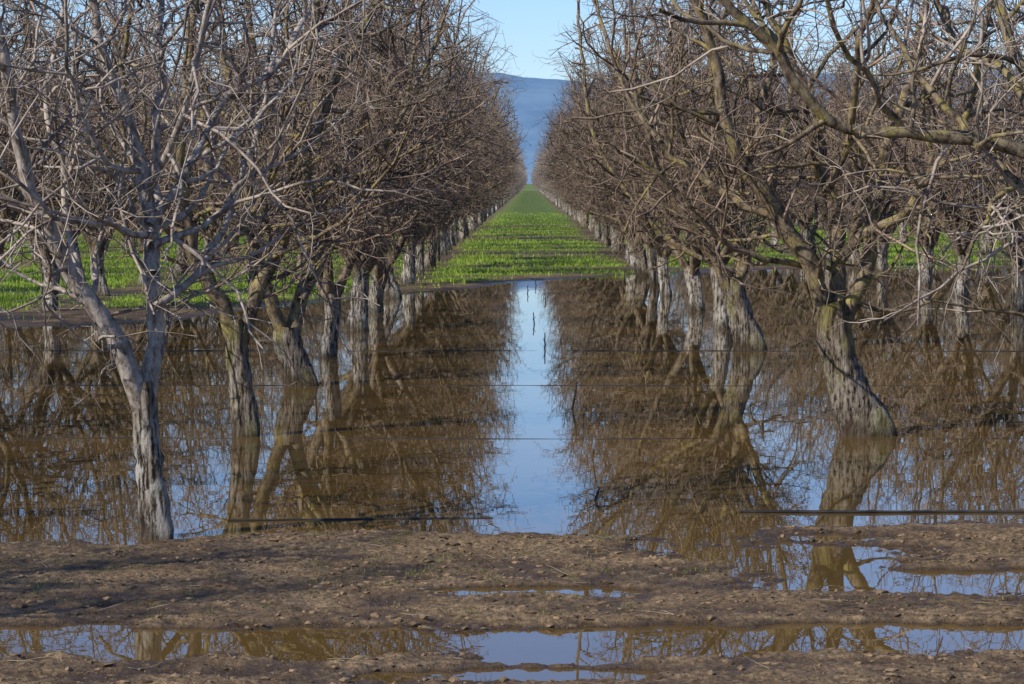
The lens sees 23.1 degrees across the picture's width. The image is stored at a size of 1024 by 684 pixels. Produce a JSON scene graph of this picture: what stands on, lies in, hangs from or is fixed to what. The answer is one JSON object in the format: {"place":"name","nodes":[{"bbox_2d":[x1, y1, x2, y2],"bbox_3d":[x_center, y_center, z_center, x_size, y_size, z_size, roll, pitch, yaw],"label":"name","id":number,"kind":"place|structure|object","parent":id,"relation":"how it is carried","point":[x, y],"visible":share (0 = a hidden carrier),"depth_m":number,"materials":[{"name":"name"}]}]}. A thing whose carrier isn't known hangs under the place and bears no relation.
{"place":"outdoors","nodes":[
{"label":"outdoors","id":0,"kind":"place"},
{"bbox_2d":[0,212,1010,319],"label":"grass","id":1,"kind":"structure","parent":0,"point":[22,282],"depth_m":85.56,"materials":[{"name":"green plant"}]},
{"bbox_2d":[0,268,1023,683],"bbox_3d":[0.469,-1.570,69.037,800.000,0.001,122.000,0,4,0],"label":"flood water","id":2,"kind":"structure","parent":0,"point":[768,414],"depth_m":26.71,"materials":[{"name":"brown liquid"}]},
{"bbox_2d":[227,517,492,520],"bbox_3d":[-1.260,1.478,20.912,2.209,0.030,0.044,0,4,-5],"label":"irrigation hose","id":3,"kind":"object","parent":2,"relation":"on","point":[354,518],"visible":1,"depth_m":20.90,"materials":[{"name":"black plastic"}]},
{"bbox_2d":[39,350,968,350],"bbox_3d":[0.284,0.152,41.902,18.000,0.037,0.132,0,4,0],"label":"irrigation hose","id":4,"kind":"object","parent":2,"relation":"on","point":[419,350],"visible":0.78,"depth_m":41.91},
{"bbox_2d":[4,437,1023,438],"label":"irrigation hose","id":5,"kind":"object","parent":2,"relation":"on","point":[453,438],"visible":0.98,"depth_m":27.52,"materials":[{"name":"black plastic"}]},
{"bbox_2d":[24,385,1021,385],"bbox_3d":[0.235,0.608,34.736,14.001,0.032,0.091,0,4,0],"label":"irrigation hose","id":6,"kind":"object","parent":2,"relation":"on","point":[502,385],"visible":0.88,"depth_m":34.73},
{"bbox_2d":[571,383,576,408],"bbox_3d":[0.761,0.719,31.084,0.083,0.433,0.061,1,4,22],"label":"dead stalk","id":7,"kind":"object","parent":2,"relation":"on","point":[575,391],"visible":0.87,"depth_m":31.08,"materials":[{"name":"brown plant"}]},
{"bbox_2d":[590,487,603,499],"bbox_3d":[0.743,1.394,22.206,0.131,0.212,0.103,0,4,0],"label":"dead stalk","id":8,"kind":"object","parent":2,"relation":"on","point":[597,494],"visible":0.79,"depth_m":22.19,"materials":[{"name":"brown plant"}]},
{"bbox_2d":[740,510,1023,512],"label":"irrigation hose","id":9,"kind":"object","parent":2,"relation":"on","point":[883,511],"visible":1,"depth_m":21.34,"materials":[{"name":"black plastic"}]},
{"bbox_2d":[0,184,1023,683],"bbox_3d":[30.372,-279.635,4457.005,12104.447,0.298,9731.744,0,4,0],"label":"ground","id":10,"kind":"structure","parent":0,"point":[668,588],"depth_m":16.99,"materials":[{"name":"brown soil"}]},
{"bbox_2d":[0,0,89,192],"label":"walnut tree","id":11,"kind":"object","parent":10,"relation":"on","point":[25,41],"visible":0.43,"depth_m":40.55,"materials":[{"name":"brown plant"}]},
{"bbox_2d":[0,0,149,264],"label":"walnut tree","id":12,"kind":"object","parent":10,"relation":"on","point":[11,214],"visible":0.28,"depth_m":47.48,"materials":[{"name":"brown plant"}]},
{"bbox_2d":[0,0,174,310],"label":"walnut tree","id":13,"kind":"object","parent":10,"relation":"on","point":[51,305],"visible":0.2,"depth_m":54.50,"materials":[{"name":"brown plant"}]},
{"bbox_2d":[0,0,229,295],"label":"walnut tree","id":14,"kind":"object","parent":10,"relation":"on","point":[103,290],"visible":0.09,"depth_m":61.09,"materials":[{"name":"brown plant"}]},
{"bbox_2d":[53,9,233,284],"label":"walnut tree","id":15,"kind":"object","parent":10,"relation":"on","point":[140,276],"visible":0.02,"depth_m":68.56,"materials":[{"name":"brown plant"}]},
{"bbox_2d":[0,0,442,539],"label":"walnut tree","id":16,"kind":"object","parent":10,"relation":"on","point":[154,512],"visible":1,"depth_m":19.76,"materials":[{"name":"grey plant"}]},
{"bbox_2d":[13,0,491,436],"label":"walnut tree","id":17,"kind":"object","parent":10,"relation":"on","point":[245,420],"visible":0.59,"depth_m":27.60,"materials":[{"name":"brown plant"}]},
{"bbox_2d":[98,0,485,385],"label":"walnut tree","id":18,"kind":"object","parent":10,"relation":"on","point":[287,338],"visible":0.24,"depth_m":34.68,"materials":[{"name":"brown plant"}]},
{"bbox_2d":[182,0,498,356],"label":"walnut tree","id":19,"kind":"object","parent":10,"relation":"on","point":[329,347],"visible":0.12,"depth_m":40.18,"materials":[{"name":"brown plant"}]},
{"bbox_2d":[188,0,530,330],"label":"walnut tree","id":20,"kind":"object","parent":10,"relation":"on","point":[358,313],"visible":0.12,"depth_m":47.67,"materials":[{"name":"brown plant"}]},
{"bbox_2d":[268,0,505,297],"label":"walnut tree","id":21,"kind":"object","parent":10,"relation":"on","point":[396,293],"visible":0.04,"depth_m":61.05,"materials":[{"name":"brown plant"}]},
{"bbox_2d":[278,0,516,312],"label":"walnut tree","id":22,"kind":"object","parent":10,"relation":"on","point":[376,293],"visible":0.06,"depth_m":54.16,"materials":[{"name":"brown plant"}]},
{"bbox_2d":[337,6,521,274],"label":"walnut tree","id":23,"kind":"object","parent":10,"relation":"on","point":[419,266],"visible":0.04,"depth_m":75.38,"materials":[{"name":"brown plant"}]},
{"bbox_2d":[335,0,524,283],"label":"walnut tree","id":24,"kind":"object","parent":10,"relation":"on","point":[409,273],"visible":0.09,"depth_m":68.55,"materials":[{"name":"brown plant"}]},
{"bbox_2d":[391,12,522,267],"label":"walnut tree","id":25,"kind":"object","parent":10,"relation":"on","point":[430,260],"visible":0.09,"depth_m":82.21,"materials":[{"name":"brown plant"}]},
{"bbox_2d":[408,26,522,260],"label":"walnut tree","id":26,"kind":"object","parent":10,"relation":"on","point":[439,239],"visible":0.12,"depth_m":89.23,"materials":[{"name":"brown plant"}]},
{"bbox_2d":[418,52,525,254],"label":"walnut tree","id":27,"kind":"object","parent":10,"relation":"on","point":[443,248],"visible":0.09,"depth_m":96.20,"materials":[{"name":"brown plant"}]},
{"bbox_2d":[439,83,515,245],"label":"walnut tree","id":28,"kind":"object","parent":10,"relation":"on","point":[452,240],"visible":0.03,"depth_m":109.67,"materials":[{"name":"brown plant"}]},
{"bbox_2d":[440,56,526,249],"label":"walnut tree","id":29,"kind":"object","parent":10,"relation":"on","point":[448,245],"visible":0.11,"depth_m":103.06,"materials":[{"name":"brown plant"}]},
{"bbox_2d":[458,89,519,238],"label":"walnut tree","id":30,"kind":"object","parent":10,"relation":"on","point":[462,235],"visible":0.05,"depth_m":123.55,"materials":[{"name":"brown plant"}]},
{"bbox_2d":[453,70,526,241],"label":"walnut tree","id":31,"kind":"object","parent":10,"relation":"on","point":[455,234],"visible":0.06,"depth_m":116.93,"materials":[{"name":"brown plant"}]},
{"bbox_2d":[1,530,1021,620],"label":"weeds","id":32,"kind":"object","parent":10,"relation":"on","point":[211,611],"visible":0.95,"depth_m":17.83,"materials":[{"name":"brown plant"}]},
{"bbox_2d":[0,519,1023,683],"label":"mud clods","id":33,"kind":"object","parent":10,"relation":"on","point":[659,676],"visible":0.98,"depth_m":16.76,"materials":[{"name":"brown soil"}]},
{"bbox_2d":[0,523,1023,678],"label":"fallen twigs","id":34,"kind":"object","parent":10,"relation":"on","point":[442,591],"visible":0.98,"depth_m":16.96,"materials":[{"name":"brown wood"}]},
{"bbox_2d":[544,94,601,238],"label":"walnut tree","id":35,"kind":"object","parent":10,"relation":"on","point":[598,235],"visible":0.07,"depth_m":124.28,"materials":[{"name":"brown plant"}]},
{"bbox_2d":[546,91,612,245],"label":"walnut tree","id":36,"kind":"object","parent":10,"relation":"on","point":[605,230],"visible":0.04,"depth_m":110.22,"materials":[{"name":"brown plant"}]},
{"bbox_2d":[543,83,649,241],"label":"walnut tree","id":37,"kind":"object","parent":10,"relation":"on","point":[575,150],"visible":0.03,"depth_m":117.50,"materials":[{"name":"brown plant"}]},
{"bbox_2d":[552,73,647,249],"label":"walnut tree","id":38,"kind":"object","parent":10,"relation":"on","point":[614,230],"visible":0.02,"depth_m":103.27,"materials":[{"name":"brown plant"}]},
{"bbox_2d":[551,59,652,254],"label":"walnut tree","id":39,"kind":"object","parent":10,"relation":"on","point":[615,226],"visible":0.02,"depth_m":96.34,"materials":[{"name":"brown plant"}]},
{"bbox_2d":[539,25,670,259],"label":"walnut tree","id":40,"kind":"object","parent":10,"relation":"on","point":[625,257],"visible":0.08,"depth_m":89.40,"materials":[{"name":"brown plant"}]},
{"bbox_2d":[530,11,690,266],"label":"walnut tree","id":41,"kind":"object","parent":10,"relation":"on","point":[631,261],"visible":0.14,"depth_m":82.58,"materials":[{"name":"brown plant"}]},
{"bbox_2d":[540,30,687,275],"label":"walnut tree","id":42,"kind":"object","parent":10,"relation":"on","point":[642,266],"visible":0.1,"depth_m":75.49,"materials":[{"name":"brown plant"}]},
{"bbox_2d":[534,2,765,284],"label":"walnut tree","id":43,"kind":"object","parent":10,"relation":"on","point":[651,255],"visible":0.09,"depth_m":68.97,"materials":[{"name":"brown plant"}]},
{"bbox_2d":[553,0,768,295],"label":"walnut tree","id":44,"kind":"object","parent":10,"relation":"on","point":[665,288],"visible":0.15,"depth_m":62.10,"materials":[{"name":"brown plant"}]},
{"bbox_2d":[556,0,814,310],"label":"walnut tree","id":45,"kind":"object","parent":10,"relation":"on","point":[695,292],"visible":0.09,"depth_m":55.16,"materials":[{"name":"brown plant"}]},
{"bbox_2d":[547,0,848,328],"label":"walnut tree","id":46,"kind":"object","parent":10,"relation":"on","point":[720,318],"visible":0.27,"depth_m":47.79,"materials":[{"name":"brown plant"}]},
{"bbox_2d":[551,0,848,349],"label":"walnut tree","id":47,"kind":"object","parent":10,"relation":"on","point":[746,330],"visible":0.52,"depth_m":42.08,"materials":[{"name":"brown plant"}]},
{"bbox_2d":[548,0,1023,436],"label":"walnut tree","id":48,"kind":"object","parent":10,"relation":"on","point":[858,407],"visible":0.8,"depth_m":27.73,"materials":[{"name":"brown plant"}]},
{"bbox_2d":[610,0,1023,376],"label":"walnut tree","id":49,"kind":"object","parent":10,"relation":"on","point":[980,142],"visible":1,"depth_m":20.30,"materials":[{"name":"brown plant"}]},
{"bbox_2d":[815,0,1019,284],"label":"walnut tree","id":50,"kind":"object","parent":10,"relation":"on","point":[934,236],"visible":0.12,"depth_m":68.75,"materials":[{"name":"brown plant"}]},
{"bbox_2d":[844,0,1023,296],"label":"walnut tree","id":51,"kind":"object","parent":10,"relation":"on","point":[961,250],"visible":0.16,"depth_m":61.89,"materials":[{"name":"brown plant"}]},
{"bbox_2d":[888,0,1023,310],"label":"walnut tree","id":52,"kind":"object","parent":10,"relation":"on","point":[1017,303],"visible":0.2,"depth_m":54.73,"materials":[{"name":"brown plant"}]},
{"bbox_2d":[948,0,1023,242],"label":"walnut tree","id":53,"kind":"object","parent":10,"relation":"on","point":[1007,163],"visible":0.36,"depth_m":47.93,"materials":[{"name":"brown plant"}]},
{"bbox_2d":[0,0,1023,81],"label":"sky","id":54,"kind":"structure","parent":0,"point":[529,26],"materials":[{"name":"blue"}]},
{"bbox_2d":[14,70,1020,183],"bbox_3d":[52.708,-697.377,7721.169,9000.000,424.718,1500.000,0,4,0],"label":"hills","id":55,"kind":"structure","parent":0,"point":[534,101],"depth_m":7981.28,"materials":[{"name":"blue"}]}
]}

